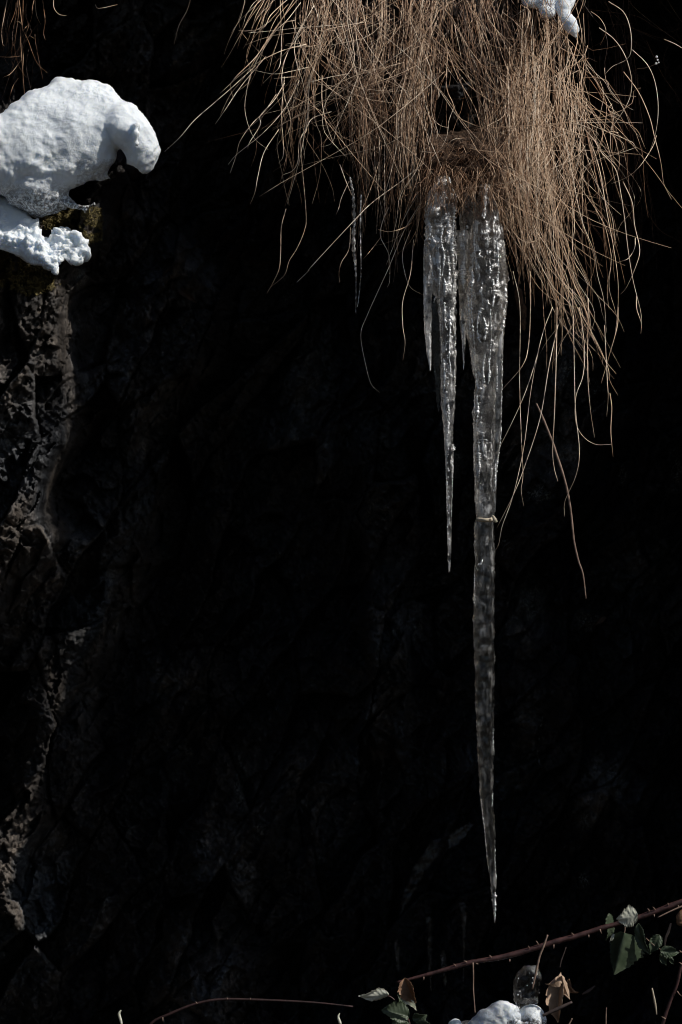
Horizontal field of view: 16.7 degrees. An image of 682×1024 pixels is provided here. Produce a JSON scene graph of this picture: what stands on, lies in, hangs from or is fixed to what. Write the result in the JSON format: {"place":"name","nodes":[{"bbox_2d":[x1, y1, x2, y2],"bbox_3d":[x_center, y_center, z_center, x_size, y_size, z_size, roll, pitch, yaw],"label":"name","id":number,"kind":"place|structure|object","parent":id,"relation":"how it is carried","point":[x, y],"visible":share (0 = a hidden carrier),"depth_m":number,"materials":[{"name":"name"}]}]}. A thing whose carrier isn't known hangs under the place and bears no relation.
{"place":"outdoors","nodes":[
{"label":"outdoors","id":0,"kind":"place"},
{"bbox_2d":[118,1010,122,1023],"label":"straw","id":1,"kind":"object","parent":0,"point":[119,1017],"visible":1,"depth_m":3.04,"materials":[{"name":"beige plant"}]},
{"bbox_2d":[0,0,681,1023],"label":"cliff","id":2,"kind":"structure","parent":0,"point":[274,678],"depth_m":3.72,"materials":[{"name":"black stone"}]},
{"bbox_2d":[0,250,60,296],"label":"moss","id":3,"kind":"object","parent":2,"relation":"on","point":[32,287],"visible":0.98,"depth_m":3.21,"materials":[{"name":"plant"}]},
{"bbox_2d":[0,195,90,274],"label":"snow patch","id":4,"kind":"object","parent":2,"relation":"on","point":[23,238],"visible":0.94,"depth_m":3.12,"materials":[{"name":"white snow"}]},
{"bbox_2d":[0,0,113,101],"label":"grass tuft","id":5,"kind":"object","parent":2,"relation":"on","point":[21,23],"visible":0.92,"depth_m":3.31,"materials":[{"name":"brown plant"}]},
{"bbox_2d":[41,206,103,244],"bbox_3d":[-0.380,-0.402,3.256,0.093,0.061,0.260,0,0,0],"label":"moss","id":6,"kind":"object","parent":2,"relation":"on","point":[49,223],"visible":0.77,"depth_m":3.23,"materials":[{"name":"green plant"}]},
{"bbox_2d":[0,77,160,217],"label":"snow mound","id":7,"kind":"object","parent":2,"relation":"on","point":[61,138],"visible":1,"depth_m":3.11,"materials":[{"name":"white snow"}]},
{"bbox_2d":[174,0,190,42],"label":"dry grass","id":8,"kind":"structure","parent":2,"relation":"attached to","point":[182,18],"depth_m":3.30,"materials":[{"name":"brown plant"}]},
{"bbox_2d":[149,998,352,1023],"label":"bramble","id":9,"kind":"object","parent":2,"relation":"attached to","point":[206,1001],"visible":1,"depth_m":3.02,"materials":[{"name":"brown plant"}]},
{"bbox_2d":[171,0,566,391],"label":"grass tuft","id":10,"kind":"object","parent":2,"relation":"attached to","point":[409,61],"visible":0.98,"depth_m":3.10,"materials":[{"name":"brown plant"}]},
{"bbox_2d":[349,177,356,312],"bbox_3d":[0.016,-0.353,3.070,0.011,0.180,0.006,0,0,0],"label":"icicle","id":11,"kind":"object","parent":10,"relation":"hanging from","point":[353,242],"visible":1,"depth_m":3.07,"materials":[{"name":"clear ice"}]},
{"bbox_2d":[357,195,361,306],"bbox_3d":[0.025,-0.346,3.080,0.006,0.150,0.003,0,0,0],"label":"icicle","id":12,"kind":"object","parent":10,"relation":"hanging from","point":[360,248],"visible":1,"depth_m":3.08,"materials":[{"name":"clear ice"}]},
{"bbox_2d":[359,988,429,1023],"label":"bramble","id":13,"kind":"object","parent":2,"relation":"attached to","point":[395,1011],"visible":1,"depth_m":3.03,"materials":[{"name":"green plant"}]},
{"bbox_2d":[397,978,415,1002],"bbox_3d":[0.086,0.623,3.014,0.026,0.033,0.020,0,0,0],"label":"leaf","id":14,"kind":"object","parent":13,"relation":"attached to","point":[405,990],"visible":1,"depth_m":3.02,"materials":[{"name":"brown plant"}]},
{"bbox_2d":[396,126,517,226],"bbox_3d":[0.161,-0.453,3.176,0.178,0.192,0.327,0,0,0],"label":"turf clod","id":15,"kind":"object","parent":2,"relation":"hanging from","point":[464,181],"visible":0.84,"depth_m":3.08,"materials":[{"name":"brown plant"}]},
{"bbox_2d":[424,176,457,571],"bbox_3d":[0.131,-0.180,3.040,0.046,0.519,0.050,0,0,0],"label":"icicle","id":16,"kind":"object","parent":15,"relation":"hanging from","point":[444,269],"visible":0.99,"depth_m":3.04,"materials":[{"name":"clear ice"}]},
{"bbox_2d":[423,240,433,370],"bbox_3d":[0.115,-0.270,3.035,0.016,0.171,0.014,0,0,-29],"label":"icicle","id":17,"kind":"object","parent":16,"relation":"attached to","point":[427,277],"visible":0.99,"depth_m":3.03,"materials":[{"name":"clear ice"}]},
{"bbox_2d":[456,225,468,369],"bbox_3d":[0.160,-0.282,3.053,0.018,0.190,0.019,0,0,0],"label":"icicle","id":18,"kind":"object","parent":15,"relation":"hanging from","point":[462,249],"visible":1,"depth_m":3.05,"materials":[{"name":"clear ice"}]},
{"bbox_2d":[459,193,475,353],"bbox_3d":[0.168,-0.313,3.075,0.024,0.217,0.021,0,0,0],"label":"icicle","id":19,"kind":"object","parent":15,"relation":"hanging from","point":[468,218],"visible":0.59,"depth_m":3.07,"materials":[{"name":"clear ice"}]},
{"bbox_2d":[464,184,508,921],"bbox_3d":[0.190,0.055,3.055,0.058,0.972,0.056,0,0,39],"label":"icicle","id":20,"kind":"object","parent":15,"relation":"hanging from","point":[487,279],"visible":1,"depth_m":3.04,"materials":[{"name":"clear ice"}]},
{"bbox_2d":[476,517,492,521],"bbox_3d":[0.190,0.010,3.042,0.026,0.007,0.016,0,0,0],"label":"straw band","id":21,"kind":"object","parent":20,"relation":"on","point":[484,519],"visible":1,"depth_m":3.04,"materials":[{"name":"beige plant"}]},
{"bbox_2d":[494,240,507,486],"bbox_3d":[0.209,-0.178,3.049,0.019,0.357,0.014,0,0,0],"label":"icicle","id":22,"kind":"object","parent":20,"relation":"attached to","point":[500,344],"visible":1,"depth_m":3.05,"materials":[{"name":"clear ice"}]},
{"bbox_2d":[514,287,526,330],"bbox_3d":[0.253,-0.287,3.280,0.018,0.061,0.012,0,0,0],"label":"grass blade","id":23,"kind":"object","parent":2,"relation":"hanging from","point":[522,309],"visible":0.94,"depth_m":3.28,"materials":[{"name":"brown plant"}]},
{"bbox_2d":[379,0,681,548],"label":"grass tuft","id":24,"kind":"object","parent":2,"relation":"attached to","point":[514,128],"visible":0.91,"depth_m":3.12,"materials":[{"name":"brown plant"}]},
{"bbox_2d":[521,0,578,37],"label":"snow clump","id":25,"kind":"object","parent":24,"relation":"on","point":[555,7],"visible":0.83,"depth_m":3.11,"materials":[{"name":"white snow"}]},
{"bbox_2d":[536,403,585,598],"bbox_3d":[0.303,-0.015,3.200,0.070,0.270,0.004,0,0,0],"label":"grass blade","id":26,"kind":"object","parent":24,"relation":"hanging from","point":[560,467],"visible":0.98,"depth_m":3.20,"materials":[{"name":"brown plant"}]},
{"bbox_2d":[396,899,681,1012],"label":"bramble","id":27,"kind":"object","parent":2,"relation":"attached to","point":[626,950],"visible":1,"depth_m":3.04,"materials":[{"name":"brown plant"}]},
{"bbox_2d":[532,935,547,988],"bbox_3d":[0.259,0.587,3.028,0.022,0.071,0.003,0,0,0],"label":"dead twig","id":28,"kind":"object","parent":27,"relation":"attached to","point":[539,956],"visible":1,"depth_m":3.03,"materials":[{"name":"brown wood"}]},
{"bbox_2d":[546,973,577,1021],"bbox_3d":[0.295,0.633,3.037,0.032,0.068,0.064,0,0,40],"label":"withered leaf","id":29,"kind":"object","parent":27,"relation":"hanging from","point":[558,987],"visible":0.97,"depth_m":3.02,"materials":[{"name":"brown plant"}]},
{"bbox_2d":[582,985,594,994],"bbox_3d":[0.324,0.626,3.040,0.019,0.013,0.005,0,0,0],"label":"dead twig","id":30,"kind":"object","parent":27,"relation":"attached to","point":[587,990],"visible":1,"depth_m":3.04,"materials":[{"name":"brown wood"}]},
{"bbox_2d":[664,923,671,945],"bbox_3d":[0.425,0.550,3.020,0.010,0.030,0.004,0,0,0],"label":"dead twig","id":31,"kind":"object","parent":27,"relation":"attached to","point":[667,933],"visible":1,"depth_m":3.02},
{"bbox_2d":[676,909,681,926],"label":"withered leaf","id":32,"kind":"object","parent":27,"relation":"hanging from","point":[679,918],"visible":1,"depth_m":3.01,"materials":[{"name":"brown plant"}]},
{"bbox_2d":[542,1001,571,1016],"bbox_3d":[0.279,0.640,2.990,0.040,0.021,0.005,0,0,0],"label":"dead twig","id":33,"kind":"object","parent":2,"relation":"on","point":[558,1008],"visible":1,"depth_m":2.99,"materials":[{"name":"brown wood"}]},
{"bbox_2d":[561,0,681,243],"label":"grass tuft","id":34,"kind":"object","parent":2,"relation":"attached to","point":[630,1],"visible":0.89,"depth_m":3.41,"materials":[{"name":"brown plant"}]},
{"bbox_2d":[651,988,656,1014],"bbox_3d":[0.410,0.641,3.040,0.007,0.035,0.003,0,0,0],"label":"straw","id":35,"kind":"object","parent":2,"relation":"on","point":[654,1000],"visible":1,"depth_m":3.04,"materials":[{"name":"beige plant"}]},
{"bbox_2d":[661,950,681,1023],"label":"bramble","id":36,"kind":"object","parent":2,"relation":"attached to","point":[664,1017],"visible":1,"depth_m":3.00,"materials":[{"name":"brown plant"}]},
{"bbox_3d":[0.210,0.910,3.129,0.228,0.451,0.149,0,0,0],"label":"boulder","id":37,"kind":"object","parent":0,"visible":0},
{"bbox_2d":[448,1019,461,1023],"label":"snow heap","id":38,"kind":"object","parent":37,"relation":"on","point":[455,1021],"visible":1,"depth_m":3.08,"materials":[{"name":"white snow"}]},
{"bbox_2d":[468,1000,546,1023],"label":"snow heap","id":39,"kind":"object","parent":37,"relation":"on","point":[501,1012],"visible":0.99,"depth_m":3.06,"materials":[{"name":"white snow"}]},
{"bbox_2d":[513,965,541,1011],"bbox_3d":[0.244,0.630,3.037,0.038,0.072,0.029,0,0,0],"label":"ice lump","id":40,"kind":"object","parent":39,"relation":"on","point":[518,997],"visible":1,"depth_m":3.03,"materials":[{"name":"clear ice"}]}
]}

